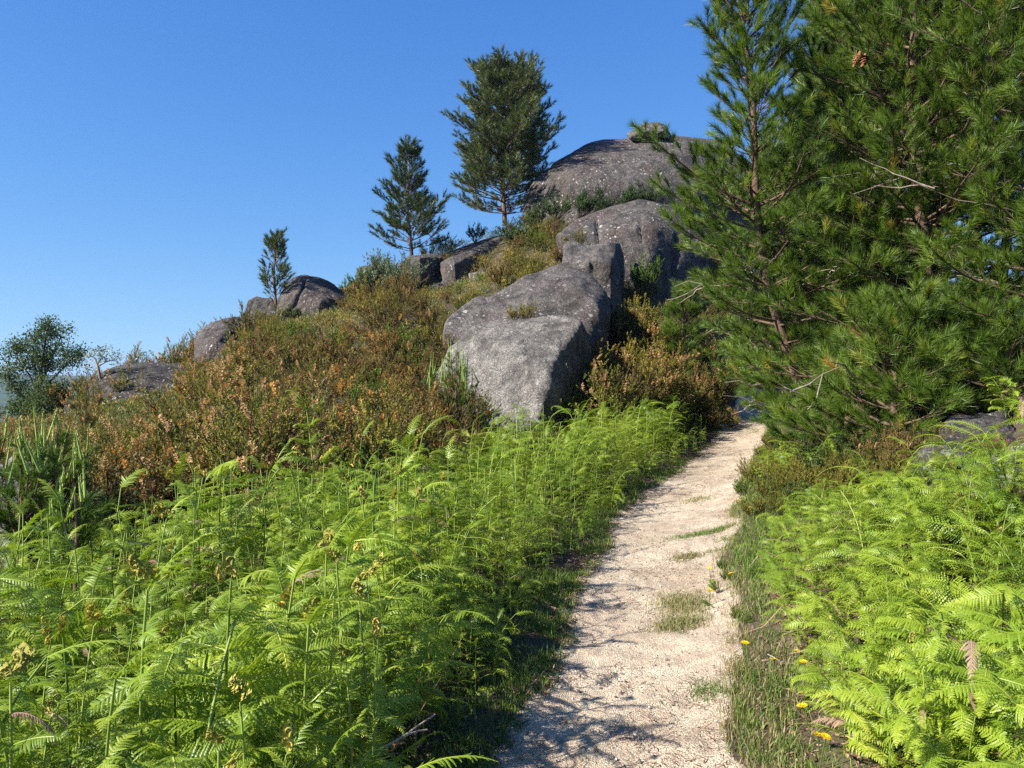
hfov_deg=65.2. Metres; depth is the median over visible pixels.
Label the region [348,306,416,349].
heather bush
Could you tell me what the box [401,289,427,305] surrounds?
heather bush
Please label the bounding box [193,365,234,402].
heather bush
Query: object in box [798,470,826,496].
heather bush
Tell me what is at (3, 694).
bracken fern
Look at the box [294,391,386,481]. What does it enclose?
heather bush
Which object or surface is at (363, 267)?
boulder
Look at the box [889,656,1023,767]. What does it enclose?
bracken fern
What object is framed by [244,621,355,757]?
bracken fern
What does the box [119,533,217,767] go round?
bracken fern
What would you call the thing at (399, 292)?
heather bush
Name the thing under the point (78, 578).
bracken fern
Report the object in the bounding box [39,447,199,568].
heather bush
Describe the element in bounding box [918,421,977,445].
heather bush
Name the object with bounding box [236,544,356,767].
bracken fern
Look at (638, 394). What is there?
heather bush
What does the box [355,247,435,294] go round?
scrub bush
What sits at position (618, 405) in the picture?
heather bush
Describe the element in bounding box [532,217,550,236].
gorse bush
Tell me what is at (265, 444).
heather bush
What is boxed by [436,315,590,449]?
boulder
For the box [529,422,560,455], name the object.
heather bush
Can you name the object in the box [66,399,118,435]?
heather bush
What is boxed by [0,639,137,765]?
bracken fern
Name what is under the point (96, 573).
bracken fern
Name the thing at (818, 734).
yellow flower
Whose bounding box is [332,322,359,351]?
heather bush
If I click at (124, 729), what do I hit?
bracken fern
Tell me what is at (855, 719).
bracken fern
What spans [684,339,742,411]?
heather bush
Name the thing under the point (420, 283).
heather bush
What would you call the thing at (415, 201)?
pine tree
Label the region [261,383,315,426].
heather bush
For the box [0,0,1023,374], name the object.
sky
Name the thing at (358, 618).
bracken fern
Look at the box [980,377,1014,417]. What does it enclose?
bracken fern
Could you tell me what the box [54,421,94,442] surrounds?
heather bush
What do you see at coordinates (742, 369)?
pine tree
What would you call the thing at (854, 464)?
heather bush
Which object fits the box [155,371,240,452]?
heather bush
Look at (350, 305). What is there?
heather bush
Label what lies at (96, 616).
bracken fern
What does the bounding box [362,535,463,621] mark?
bracken fern
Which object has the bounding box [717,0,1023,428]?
pine tree
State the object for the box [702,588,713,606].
yellow flower
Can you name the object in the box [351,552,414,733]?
bracken fern
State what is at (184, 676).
bracken fern
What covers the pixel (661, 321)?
heather bush
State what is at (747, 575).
grass
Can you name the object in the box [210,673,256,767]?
bracken fern
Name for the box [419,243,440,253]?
heather bush
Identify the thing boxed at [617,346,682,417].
heather bush
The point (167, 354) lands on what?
heather bush
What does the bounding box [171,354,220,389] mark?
heather bush
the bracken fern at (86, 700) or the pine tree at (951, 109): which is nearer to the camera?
the bracken fern at (86, 700)
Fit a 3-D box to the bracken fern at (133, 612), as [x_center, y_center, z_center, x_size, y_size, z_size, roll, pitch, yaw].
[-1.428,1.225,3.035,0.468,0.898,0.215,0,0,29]
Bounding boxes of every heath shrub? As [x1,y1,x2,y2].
[286,317,315,345]
[315,323,364,362]
[338,278,350,289]
[344,367,403,415]
[345,266,370,285]
[373,320,423,359]
[393,343,444,387]
[527,227,550,247]
[628,254,664,295]
[648,284,660,297]
[672,348,709,378]
[677,399,706,420]
[710,580,722,592]
[716,559,727,569]
[720,569,731,580]
[729,605,742,617]
[732,474,754,495]
[736,611,754,622]
[891,460,930,487]
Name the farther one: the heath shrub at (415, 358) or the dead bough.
the heath shrub at (415, 358)
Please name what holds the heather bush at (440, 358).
on the ground at (574, 556)
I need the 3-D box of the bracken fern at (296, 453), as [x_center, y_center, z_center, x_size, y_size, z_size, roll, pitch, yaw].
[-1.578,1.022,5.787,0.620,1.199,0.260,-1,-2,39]
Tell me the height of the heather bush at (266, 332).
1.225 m
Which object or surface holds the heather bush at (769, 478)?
on the ground at (574, 556)
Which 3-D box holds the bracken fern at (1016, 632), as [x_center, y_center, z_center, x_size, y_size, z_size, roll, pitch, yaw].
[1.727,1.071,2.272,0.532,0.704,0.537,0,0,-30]
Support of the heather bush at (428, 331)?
on the ground at (574, 556)
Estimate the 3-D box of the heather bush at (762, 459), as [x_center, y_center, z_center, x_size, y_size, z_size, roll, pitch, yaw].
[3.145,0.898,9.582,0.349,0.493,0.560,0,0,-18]
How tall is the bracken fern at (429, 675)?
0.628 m
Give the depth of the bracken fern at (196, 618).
3.38 m
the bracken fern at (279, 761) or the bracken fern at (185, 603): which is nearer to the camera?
the bracken fern at (279, 761)
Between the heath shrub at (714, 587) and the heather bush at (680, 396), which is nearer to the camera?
the heath shrub at (714, 587)
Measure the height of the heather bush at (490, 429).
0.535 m
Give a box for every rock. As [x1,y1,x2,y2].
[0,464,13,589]
[64,399,80,419]
[235,316,263,338]
[468,272,483,283]
[909,408,1015,483]
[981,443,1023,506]
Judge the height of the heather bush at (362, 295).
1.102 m
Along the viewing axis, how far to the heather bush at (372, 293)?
25.91 m
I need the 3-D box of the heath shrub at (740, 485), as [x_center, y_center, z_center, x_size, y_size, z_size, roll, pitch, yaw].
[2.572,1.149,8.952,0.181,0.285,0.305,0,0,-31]
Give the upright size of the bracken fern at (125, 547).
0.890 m
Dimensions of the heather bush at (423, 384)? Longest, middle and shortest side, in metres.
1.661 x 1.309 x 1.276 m
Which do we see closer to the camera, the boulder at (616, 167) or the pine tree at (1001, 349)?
the pine tree at (1001, 349)
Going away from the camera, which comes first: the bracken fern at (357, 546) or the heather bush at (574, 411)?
the bracken fern at (357, 546)
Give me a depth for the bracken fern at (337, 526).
4.60 m
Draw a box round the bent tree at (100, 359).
[71,342,136,379]
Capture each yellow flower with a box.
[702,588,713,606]
[707,567,713,585]
[740,640,748,676]
[763,658,775,691]
[797,703,812,748]
[799,659,809,695]
[805,732,831,767]
[807,731,822,760]
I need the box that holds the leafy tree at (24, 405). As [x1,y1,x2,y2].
[0,313,92,419]
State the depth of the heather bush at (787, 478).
8.30 m
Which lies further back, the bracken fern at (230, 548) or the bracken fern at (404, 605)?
the bracken fern at (230, 548)
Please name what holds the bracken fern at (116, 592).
on the ground at (574, 556)
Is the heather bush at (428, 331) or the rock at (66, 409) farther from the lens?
the rock at (66, 409)
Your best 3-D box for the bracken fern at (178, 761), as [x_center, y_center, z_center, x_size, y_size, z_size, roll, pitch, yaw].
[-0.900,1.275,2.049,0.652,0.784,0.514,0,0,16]
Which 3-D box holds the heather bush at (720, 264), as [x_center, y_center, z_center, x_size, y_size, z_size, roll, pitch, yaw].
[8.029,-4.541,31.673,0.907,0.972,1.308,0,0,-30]
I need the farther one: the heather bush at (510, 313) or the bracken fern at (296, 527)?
the heather bush at (510, 313)
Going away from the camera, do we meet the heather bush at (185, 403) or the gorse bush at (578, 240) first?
the heather bush at (185, 403)
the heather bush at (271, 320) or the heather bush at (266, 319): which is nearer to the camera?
the heather bush at (271, 320)
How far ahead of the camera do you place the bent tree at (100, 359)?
19.59 m
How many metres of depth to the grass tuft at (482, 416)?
13.34 m
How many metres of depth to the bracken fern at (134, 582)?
3.85 m
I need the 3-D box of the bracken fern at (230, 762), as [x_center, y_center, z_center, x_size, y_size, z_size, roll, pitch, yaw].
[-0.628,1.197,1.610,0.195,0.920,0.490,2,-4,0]
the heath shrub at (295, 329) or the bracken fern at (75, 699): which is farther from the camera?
the heath shrub at (295, 329)
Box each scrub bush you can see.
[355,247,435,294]
[377,259,425,287]
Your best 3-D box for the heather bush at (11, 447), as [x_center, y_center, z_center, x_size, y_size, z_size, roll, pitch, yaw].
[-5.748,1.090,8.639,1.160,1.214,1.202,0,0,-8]
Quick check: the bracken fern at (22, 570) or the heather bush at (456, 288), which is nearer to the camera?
the bracken fern at (22, 570)
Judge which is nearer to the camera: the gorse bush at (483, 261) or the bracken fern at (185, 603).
the bracken fern at (185, 603)
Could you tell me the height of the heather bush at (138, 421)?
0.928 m
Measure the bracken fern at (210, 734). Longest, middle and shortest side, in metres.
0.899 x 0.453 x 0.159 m
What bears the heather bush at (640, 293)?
on the ground at (574, 556)
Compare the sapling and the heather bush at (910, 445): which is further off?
the sapling
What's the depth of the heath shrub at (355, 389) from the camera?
12.37 m
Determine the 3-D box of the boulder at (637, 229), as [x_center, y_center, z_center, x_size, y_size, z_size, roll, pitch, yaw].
[4.521,-4.661,28.764,4.993,4.994,6.450,0,0,14]
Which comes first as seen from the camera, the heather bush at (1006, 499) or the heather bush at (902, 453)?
the heather bush at (1006, 499)
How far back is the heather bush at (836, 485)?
6.92 m
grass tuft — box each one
[422,338,480,444]
[466,390,495,432]
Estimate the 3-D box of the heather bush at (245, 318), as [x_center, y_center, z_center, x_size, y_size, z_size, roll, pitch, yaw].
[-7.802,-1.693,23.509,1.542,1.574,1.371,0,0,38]
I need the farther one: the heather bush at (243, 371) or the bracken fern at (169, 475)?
the heather bush at (243, 371)
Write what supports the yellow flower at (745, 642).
on the ground at (574, 556)
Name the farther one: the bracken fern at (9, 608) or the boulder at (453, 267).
the boulder at (453, 267)
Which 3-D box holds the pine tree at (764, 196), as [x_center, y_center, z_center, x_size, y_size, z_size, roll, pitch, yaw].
[6.325,-2.606,18.272,3.638,7.116,3.721,0,0,0]
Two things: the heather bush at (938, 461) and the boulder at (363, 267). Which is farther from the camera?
the boulder at (363, 267)
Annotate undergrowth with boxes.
[0,221,742,575]
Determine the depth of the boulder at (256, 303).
28.07 m
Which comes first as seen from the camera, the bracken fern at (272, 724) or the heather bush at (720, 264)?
the bracken fern at (272, 724)
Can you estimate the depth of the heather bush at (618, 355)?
17.52 m
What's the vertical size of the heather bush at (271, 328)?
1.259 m
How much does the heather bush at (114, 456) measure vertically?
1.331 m
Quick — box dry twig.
[357,714,435,766]
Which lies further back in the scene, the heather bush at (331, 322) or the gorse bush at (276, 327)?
the heather bush at (331, 322)
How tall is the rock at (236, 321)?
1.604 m
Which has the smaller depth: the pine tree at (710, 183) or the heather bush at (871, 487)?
the heather bush at (871, 487)
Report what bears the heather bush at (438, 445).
on the ground at (574, 556)
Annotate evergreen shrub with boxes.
[282,304,303,318]
[340,279,364,293]
[465,221,487,241]
[493,215,540,244]
[526,204,545,224]
[537,190,575,220]
[573,186,600,217]
[588,182,621,210]
[619,187,643,203]
[627,179,665,202]
[772,431,825,461]
[778,449,810,470]
[780,432,808,446]
[782,479,820,509]
[796,448,826,479]
[807,428,855,459]
[817,442,860,465]
[830,442,857,464]
[853,432,873,448]
[860,426,889,450]
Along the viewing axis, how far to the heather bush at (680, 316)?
22.26 m
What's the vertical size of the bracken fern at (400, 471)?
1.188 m
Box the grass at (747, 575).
[307,399,952,767]
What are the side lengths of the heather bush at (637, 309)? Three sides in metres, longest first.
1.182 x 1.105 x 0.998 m
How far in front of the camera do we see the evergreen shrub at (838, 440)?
8.67 m
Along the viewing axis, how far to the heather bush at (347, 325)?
20.65 m
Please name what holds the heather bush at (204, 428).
on the ground at (574, 556)
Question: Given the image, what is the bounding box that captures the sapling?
[133,341,172,363]
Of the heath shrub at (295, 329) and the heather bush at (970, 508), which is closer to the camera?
the heather bush at (970, 508)
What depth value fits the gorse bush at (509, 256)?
26.88 m
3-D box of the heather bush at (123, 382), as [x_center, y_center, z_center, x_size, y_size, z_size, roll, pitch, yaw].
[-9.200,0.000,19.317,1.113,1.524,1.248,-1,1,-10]
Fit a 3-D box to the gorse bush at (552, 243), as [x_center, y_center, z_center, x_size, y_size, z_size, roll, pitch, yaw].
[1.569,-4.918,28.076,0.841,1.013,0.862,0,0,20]
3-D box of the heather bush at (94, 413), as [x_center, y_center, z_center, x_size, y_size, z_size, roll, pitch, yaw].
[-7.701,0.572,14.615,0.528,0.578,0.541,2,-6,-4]
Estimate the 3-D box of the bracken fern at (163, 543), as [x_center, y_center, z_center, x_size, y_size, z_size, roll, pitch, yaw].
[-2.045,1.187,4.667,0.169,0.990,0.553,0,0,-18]
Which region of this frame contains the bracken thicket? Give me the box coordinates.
[0,386,1023,767]
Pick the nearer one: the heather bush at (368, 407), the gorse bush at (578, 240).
the heather bush at (368, 407)
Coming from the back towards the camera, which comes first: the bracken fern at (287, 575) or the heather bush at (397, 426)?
the heather bush at (397, 426)
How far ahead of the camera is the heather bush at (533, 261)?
25.27 m
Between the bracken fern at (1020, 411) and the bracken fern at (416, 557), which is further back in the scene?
the bracken fern at (1020, 411)
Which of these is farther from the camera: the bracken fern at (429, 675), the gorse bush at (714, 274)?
the gorse bush at (714, 274)
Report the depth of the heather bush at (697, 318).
23.88 m
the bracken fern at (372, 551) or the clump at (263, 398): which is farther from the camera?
the clump at (263, 398)
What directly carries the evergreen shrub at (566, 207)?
on the ground at (574, 556)
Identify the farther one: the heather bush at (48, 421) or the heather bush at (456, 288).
the heather bush at (456, 288)
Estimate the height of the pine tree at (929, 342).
2.039 m
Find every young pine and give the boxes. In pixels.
[0,404,75,584]
[32,461,118,643]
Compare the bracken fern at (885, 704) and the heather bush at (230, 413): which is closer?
the bracken fern at (885, 704)
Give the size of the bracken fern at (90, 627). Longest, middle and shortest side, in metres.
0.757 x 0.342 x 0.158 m
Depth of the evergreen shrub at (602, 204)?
31.91 m
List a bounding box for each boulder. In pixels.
[85,362,187,415]
[193,317,243,364]
[245,296,276,323]
[276,275,349,320]
[357,264,387,290]
[405,253,442,292]
[429,282,463,297]
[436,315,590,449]
[440,237,501,282]
[442,263,610,369]
[523,135,759,268]
[556,199,708,301]
[562,241,624,323]
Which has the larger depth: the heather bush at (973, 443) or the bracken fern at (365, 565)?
the heather bush at (973, 443)
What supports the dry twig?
on the ground at (574, 556)
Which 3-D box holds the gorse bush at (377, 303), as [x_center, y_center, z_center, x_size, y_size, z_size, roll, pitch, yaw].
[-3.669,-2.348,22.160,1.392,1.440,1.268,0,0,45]
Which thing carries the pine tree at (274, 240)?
on the ground at (574, 556)
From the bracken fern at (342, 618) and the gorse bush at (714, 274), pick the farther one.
the gorse bush at (714, 274)
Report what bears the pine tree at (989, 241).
on the ground at (574, 556)
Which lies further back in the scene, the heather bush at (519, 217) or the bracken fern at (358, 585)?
the heather bush at (519, 217)
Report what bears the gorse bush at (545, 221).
on the ground at (574, 556)
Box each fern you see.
[0,492,29,614]
[0,509,44,655]
[0,549,83,686]
[0,559,47,714]
[0,564,62,678]
[0,568,73,685]
[0,585,110,729]
[0,593,161,734]
[0,616,100,767]
[0,620,73,735]
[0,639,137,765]
[0,641,68,767]
[0,657,36,744]
[0,662,37,767]
[0,666,136,767]
[0,675,29,743]
[0,697,121,767]
[1,589,141,696]
[1,645,55,763]
[1,648,41,729]
[2,514,70,640]
[2,584,83,767]
[2,627,72,738]
[3,545,118,677]
[8,451,46,556]
[16,478,113,639]
[17,669,135,767]
[33,677,104,767]
[36,529,98,727]
[38,556,155,756]
[38,644,117,767]
[38,647,309,767]
[50,624,131,753]
[58,584,143,767]
[62,488,112,632]
[69,569,143,705]
[84,531,148,631]
[84,570,213,709]
[88,583,210,691]
[90,584,178,750]
[90,587,153,736]
[94,543,169,690]
[94,635,177,767]
[95,601,225,737]
[97,468,157,662]
[101,755,146,767]
[103,511,132,663]
[103,663,255,767]
[108,612,168,743]
[109,599,336,767]
[113,615,382,767]
[117,631,173,754]
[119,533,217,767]
[126,495,203,645]
[128,639,197,713]
[136,737,253,767]
[137,646,221,746]
[138,534,212,657]
[144,465,187,637]
[146,504,177,657]
[147,556,193,664]
[151,471,252,627]
[151,591,212,702]
[153,480,222,622]
[156,458,284,619]
[159,568,286,701]
[167,482,196,637]
[169,609,249,761]
[169,621,339,739]
[171,597,213,727]
[172,464,239,624]
[180,563,236,674]
[202,463,283,625]
[202,726,252,767]
[204,596,311,737]
[210,551,278,767]
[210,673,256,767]
[211,556,352,767]
[215,641,297,767]
[217,558,334,671]
[224,751,250,767]
[230,577,387,682]
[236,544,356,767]
[241,451,298,593]
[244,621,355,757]
[250,538,352,620]
[250,593,369,767]
[254,550,355,763]
[256,532,300,595]
[256,553,407,767]
[261,443,319,554]
[261,596,393,767]
[266,708,325,767]
[266,748,294,767]
[268,483,290,573]
[272,390,337,536]
[274,569,333,751]
[276,483,342,587]
[281,466,316,568]
[281,560,336,690]
[284,541,379,767]
[285,529,407,640]
[292,446,354,574]
[297,501,393,605]
[297,576,450,767]
[298,518,378,647]
[301,516,389,694]
[301,581,357,715]
[305,584,447,733]
[307,514,373,767]
[311,639,384,767]
[322,539,381,693]
[322,607,408,761]
[323,451,372,596]
[324,463,364,578]
[327,485,397,638]
[328,467,378,552]
[329,723,368,767]
[334,557,389,680]
[336,525,373,631]
[337,562,472,725]
[339,531,395,639]
[343,582,445,687]
[350,485,453,658]
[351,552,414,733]
[353,534,429,688]
[357,562,393,765]
[358,480,422,625]
[359,458,442,576]
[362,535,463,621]
[362,611,405,767]
[370,480,455,625]
[377,439,462,548]
[378,610,494,762]
[382,484,448,628]
[383,499,473,647]
[385,451,448,606]
[388,543,452,742]
[392,439,430,609]
[404,753,497,767]
[408,415,452,569]
[417,464,467,627]
[417,530,482,653]
[790,672,886,767]
[802,620,924,767]
[810,685,957,767]
[846,552,938,701]
[859,606,995,741]
[870,602,997,766]
[874,581,979,766]
[875,634,1023,764]
[887,636,934,767]
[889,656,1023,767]
[890,628,943,767]
[892,661,1023,762]
[920,583,1023,671]
[920,675,1023,764]
[935,759,989,767]
[936,607,1023,708]
[945,602,1023,726]
[947,613,1023,751]
[958,756,1023,767]
[964,727,1023,767]
[974,623,1023,654]
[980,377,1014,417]
[985,375,1023,423]
[991,755,1023,767]
[992,693,1023,702]
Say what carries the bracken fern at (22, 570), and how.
on the ground at (574, 556)
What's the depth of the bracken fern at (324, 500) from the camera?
5.03 m
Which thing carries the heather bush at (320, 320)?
on the ground at (574, 556)
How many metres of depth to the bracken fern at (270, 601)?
3.36 m
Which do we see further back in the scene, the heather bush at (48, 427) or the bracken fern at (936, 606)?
the heather bush at (48, 427)
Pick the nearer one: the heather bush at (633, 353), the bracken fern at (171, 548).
the bracken fern at (171, 548)
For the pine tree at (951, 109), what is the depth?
14.08 m
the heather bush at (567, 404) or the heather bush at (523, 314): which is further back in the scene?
the heather bush at (523, 314)
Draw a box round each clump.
[0,410,33,488]
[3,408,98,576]
[254,377,276,411]
[302,390,337,442]
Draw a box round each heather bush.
[0,416,17,431]
[0,420,35,450]
[0,424,23,463]
[0,426,90,476]
[1,428,18,463]
[3,421,34,435]
[4,440,112,566]
[24,417,51,434]
[28,418,70,440]
[32,413,114,466]
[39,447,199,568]
[44,380,73,412]
[45,418,94,441]
[48,416,162,543]
[49,424,89,445]
[49,424,186,517]
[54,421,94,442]
[59,360,96,393]
[59,377,120,409]
[61,366,114,414]
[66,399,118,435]
[71,421,154,476]
[81,402,108,424]
[82,367,102,389]
[92,414,153,461]
[92,415,221,510]
[95,432,228,548]
[101,352,151,391]
[107,406,157,433]
[107,411,182,453]
[108,342,162,364]
[124,394,141,410]
[128,407,145,421]
[139,369,247,426]
[139,389,247,482]
[152,336,193,363]
[153,388,174,402]
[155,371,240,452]
[160,347,185,362]
[166,360,220,404]
[169,393,342,544]
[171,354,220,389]
[172,378,346,528]
[173,359,305,504]
[174,356,209,381]
[180,355,205,373]
[181,330,196,364]
[182,377,304,459]
[185,369,249,414]
[187,317,216,339]
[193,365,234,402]
[200,355,221,372]
[206,346,294,404]
[206,392,275,428]
[212,356,238,391]
[220,300,264,336]
[224,323,299,361]
[224,324,271,371]
[227,382,367,476]
[228,318,295,376]
[228,358,274,397]
[232,310,291,352]
[238,390,294,430]
[243,330,268,354]
[244,367,308,403]
[246,347,312,382]
[248,314,279,334]
[251,303,290,323]
[256,312,279,324]
[260,352,386,452]
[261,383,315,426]
[266,330,330,372]
[271,360,349,413]
[276,368,320,401]
[276,380,392,503]
[281,317,301,328]
[281,323,351,376]
[290,353,368,384]
[292,326,321,351]
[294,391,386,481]
[310,360,364,400]
[311,372,375,410]
[313,329,338,348]
[315,334,362,371]
[316,312,329,323]
[324,315,336,326]
[327,367,442,503]
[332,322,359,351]
[333,395,386,427]
[334,316,356,332]
[336,288,370,315]
[337,347,403,395]
[341,368,447,469]
[342,273,373,300]
[343,293,354,312]
[344,347,385,381]
[345,281,363,295]
[346,285,368,311]
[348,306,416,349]
[353,286,419,338]
[354,325,407,366]
[356,283,376,310]
[365,359,414,407]
[366,382,419,429]
[367,274,410,304]
[372,294,410,329]
[374,276,405,299]
[379,262,430,303]
[381,251,402,272]
[384,339,439,389]
[385,386,473,478]
[387,377,455,441]
[390,352,454,401]
[392,327,447,367]
[394,367,471,409]
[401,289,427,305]
[406,291,431,313]
[410,299,442,330]
[410,314,445,354]
[414,275,429,288]
[416,375,502,442]
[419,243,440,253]
[419,286,431,297]
[429,231,463,251]
[434,308,457,328]
[434,334,459,356]
[439,289,452,303]
[440,413,491,469]
[453,282,465,293]
[453,292,474,310]
[467,424,515,435]
[484,255,519,289]
[489,427,526,461]
[502,217,516,233]
[503,250,528,274]
[506,232,531,252]
[506,303,520,319]
[512,254,548,279]
[514,250,551,272]
[515,210,540,230]
[516,300,538,318]
[520,230,551,253]
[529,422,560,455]
[541,215,568,242]
[545,246,562,264]
[546,214,565,227]
[548,219,562,231]
[552,373,609,429]
[553,419,569,443]
[558,396,593,430]
[565,354,643,425]
[576,378,638,440]
[578,380,637,422]
[582,341,624,396]
[585,354,641,405]
[585,361,664,426]
[588,337,641,391]
[609,306,640,357]
[610,313,647,346]
[610,331,663,383]
[611,293,664,343]
[615,337,664,364]
[615,339,666,377]
[616,294,641,328]
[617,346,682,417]
[618,312,679,357]
[618,324,700,378]
[620,346,707,422]
[622,279,657,307]
[623,280,640,294]
[635,299,693,346]
[638,365,689,420]
[648,298,698,340]
[664,359,715,418]
[676,351,705,396]
[681,308,711,341]
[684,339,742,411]
[687,330,716,356]
[692,392,720,418]
[692,400,729,429]
[699,305,726,332]
[699,349,723,378]
[700,390,723,414]
[705,305,731,328]
[708,258,727,273]
[721,405,742,427]
[734,453,768,482]
[736,488,770,518]
[752,443,767,454]
[752,465,792,500]
[759,442,798,469]
[759,478,807,498]
[760,432,775,445]
[761,436,784,451]
[762,443,779,455]
[763,435,791,449]
[763,468,783,480]
[763,489,796,518]
[765,459,791,482]
[766,456,789,475]
[772,452,813,486]
[775,466,802,489]
[790,438,819,459]
[797,454,869,492]
[798,456,830,482]
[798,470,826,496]
[809,432,833,444]
[813,469,857,504]
[819,436,874,472]
[824,445,862,462]
[830,457,870,479]
[837,450,888,488]
[838,457,866,486]
[841,424,873,453]
[845,464,894,487]
[850,424,899,469]
[853,435,902,474]
[858,474,885,497]
[870,420,920,458]
[871,428,902,451]
[876,439,914,474]
[883,446,919,474]
[895,423,930,459]
[916,448,955,474]
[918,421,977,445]
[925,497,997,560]
[954,489,1022,541]
[962,431,995,462]
[966,484,1023,521]
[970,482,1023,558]
[978,430,1013,456]
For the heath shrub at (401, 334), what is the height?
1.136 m
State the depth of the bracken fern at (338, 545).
4.66 m
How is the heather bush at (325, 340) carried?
on the ground at (574, 556)
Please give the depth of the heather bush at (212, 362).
19.38 m
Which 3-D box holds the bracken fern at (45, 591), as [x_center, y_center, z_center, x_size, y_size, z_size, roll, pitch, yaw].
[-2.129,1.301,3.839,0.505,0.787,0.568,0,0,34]
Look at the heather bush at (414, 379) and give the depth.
15.30 m
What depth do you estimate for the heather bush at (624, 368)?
16.64 m
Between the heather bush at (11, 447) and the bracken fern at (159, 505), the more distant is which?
the heather bush at (11, 447)
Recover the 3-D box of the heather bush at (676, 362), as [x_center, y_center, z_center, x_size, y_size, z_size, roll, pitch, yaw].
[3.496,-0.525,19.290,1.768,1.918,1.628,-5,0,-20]
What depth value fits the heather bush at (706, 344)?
22.90 m
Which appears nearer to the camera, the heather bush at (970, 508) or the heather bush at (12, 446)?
the heather bush at (970, 508)
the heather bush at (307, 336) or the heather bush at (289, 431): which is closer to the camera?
the heather bush at (289, 431)
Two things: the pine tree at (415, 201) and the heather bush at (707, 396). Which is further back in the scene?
the pine tree at (415, 201)
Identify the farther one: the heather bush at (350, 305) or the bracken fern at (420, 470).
the heather bush at (350, 305)
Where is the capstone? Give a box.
[627,122,670,140]
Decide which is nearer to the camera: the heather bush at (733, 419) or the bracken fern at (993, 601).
the bracken fern at (993, 601)
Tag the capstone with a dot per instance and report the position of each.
(631, 136)
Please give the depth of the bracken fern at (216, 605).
3.48 m
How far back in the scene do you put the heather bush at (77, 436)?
10.32 m
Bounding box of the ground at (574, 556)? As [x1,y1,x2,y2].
[0,232,1023,767]
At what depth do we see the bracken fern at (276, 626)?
2.61 m
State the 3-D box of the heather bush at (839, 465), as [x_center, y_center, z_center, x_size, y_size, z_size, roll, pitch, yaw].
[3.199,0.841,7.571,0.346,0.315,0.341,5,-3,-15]
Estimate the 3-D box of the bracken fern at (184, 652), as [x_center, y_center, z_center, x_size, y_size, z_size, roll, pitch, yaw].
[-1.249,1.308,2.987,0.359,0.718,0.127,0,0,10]
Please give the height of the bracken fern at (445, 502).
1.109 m
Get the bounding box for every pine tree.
[257,227,297,307]
[366,133,452,255]
[441,41,565,225]
[623,0,903,442]
[649,276,718,381]
[710,20,887,408]
[713,121,811,407]
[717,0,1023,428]
[728,0,1023,419]
[746,1,1020,338]
[759,279,989,443]
[762,321,924,445]
[854,0,1023,418]
[863,270,1023,418]
[863,294,1023,416]
[873,0,1019,359]
[901,1,1023,287]
[901,1,1023,362]
[973,3,1022,277]
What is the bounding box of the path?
[485,344,773,767]
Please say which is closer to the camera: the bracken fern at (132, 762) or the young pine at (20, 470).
the bracken fern at (132, 762)
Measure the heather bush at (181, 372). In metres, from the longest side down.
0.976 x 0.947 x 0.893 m
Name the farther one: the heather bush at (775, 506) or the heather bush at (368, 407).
the heather bush at (368, 407)
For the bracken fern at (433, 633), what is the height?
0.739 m
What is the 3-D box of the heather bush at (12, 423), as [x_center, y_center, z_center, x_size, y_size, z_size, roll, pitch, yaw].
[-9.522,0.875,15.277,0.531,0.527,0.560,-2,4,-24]
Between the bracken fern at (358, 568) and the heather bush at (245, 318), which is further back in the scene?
the heather bush at (245, 318)
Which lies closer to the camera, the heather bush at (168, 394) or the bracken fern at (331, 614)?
the bracken fern at (331, 614)
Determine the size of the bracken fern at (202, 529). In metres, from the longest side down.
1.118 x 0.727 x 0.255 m
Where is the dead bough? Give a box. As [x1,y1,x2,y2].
[784,358,860,410]
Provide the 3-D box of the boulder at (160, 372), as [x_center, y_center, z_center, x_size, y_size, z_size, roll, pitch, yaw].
[-9.899,0.421,21.468,2.570,2.010,6.305,0,0,-23]
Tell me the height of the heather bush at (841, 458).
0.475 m
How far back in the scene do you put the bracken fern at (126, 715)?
2.89 m
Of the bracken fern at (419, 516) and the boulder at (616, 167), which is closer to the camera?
the bracken fern at (419, 516)
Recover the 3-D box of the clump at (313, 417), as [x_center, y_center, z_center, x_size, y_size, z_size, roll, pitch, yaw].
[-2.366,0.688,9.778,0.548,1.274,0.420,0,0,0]
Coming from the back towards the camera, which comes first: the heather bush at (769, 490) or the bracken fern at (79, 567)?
the heather bush at (769, 490)
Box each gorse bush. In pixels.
[263,314,284,335]
[347,275,397,321]
[448,289,476,307]
[471,252,494,270]
[496,245,519,259]
[499,262,531,288]
[500,246,524,267]
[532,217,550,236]
[537,216,555,231]
[544,231,558,251]
[561,226,588,243]
[709,266,717,280]
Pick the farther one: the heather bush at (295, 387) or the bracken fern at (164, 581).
the heather bush at (295, 387)
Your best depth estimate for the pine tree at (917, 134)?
10.15 m
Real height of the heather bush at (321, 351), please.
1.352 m
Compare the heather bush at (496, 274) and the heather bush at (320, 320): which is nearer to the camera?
the heather bush at (320, 320)
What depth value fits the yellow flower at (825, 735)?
3.10 m
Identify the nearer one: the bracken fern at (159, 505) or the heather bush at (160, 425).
the bracken fern at (159, 505)
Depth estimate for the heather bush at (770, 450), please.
11.65 m
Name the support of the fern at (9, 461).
on the ground at (574, 556)
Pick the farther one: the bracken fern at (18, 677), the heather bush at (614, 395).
the heather bush at (614, 395)
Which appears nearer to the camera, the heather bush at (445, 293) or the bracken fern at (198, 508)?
the bracken fern at (198, 508)
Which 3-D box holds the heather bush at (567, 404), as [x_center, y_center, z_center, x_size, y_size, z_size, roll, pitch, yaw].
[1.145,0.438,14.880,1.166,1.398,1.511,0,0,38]
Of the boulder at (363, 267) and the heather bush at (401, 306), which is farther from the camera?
the boulder at (363, 267)
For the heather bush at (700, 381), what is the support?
on the ground at (574, 556)

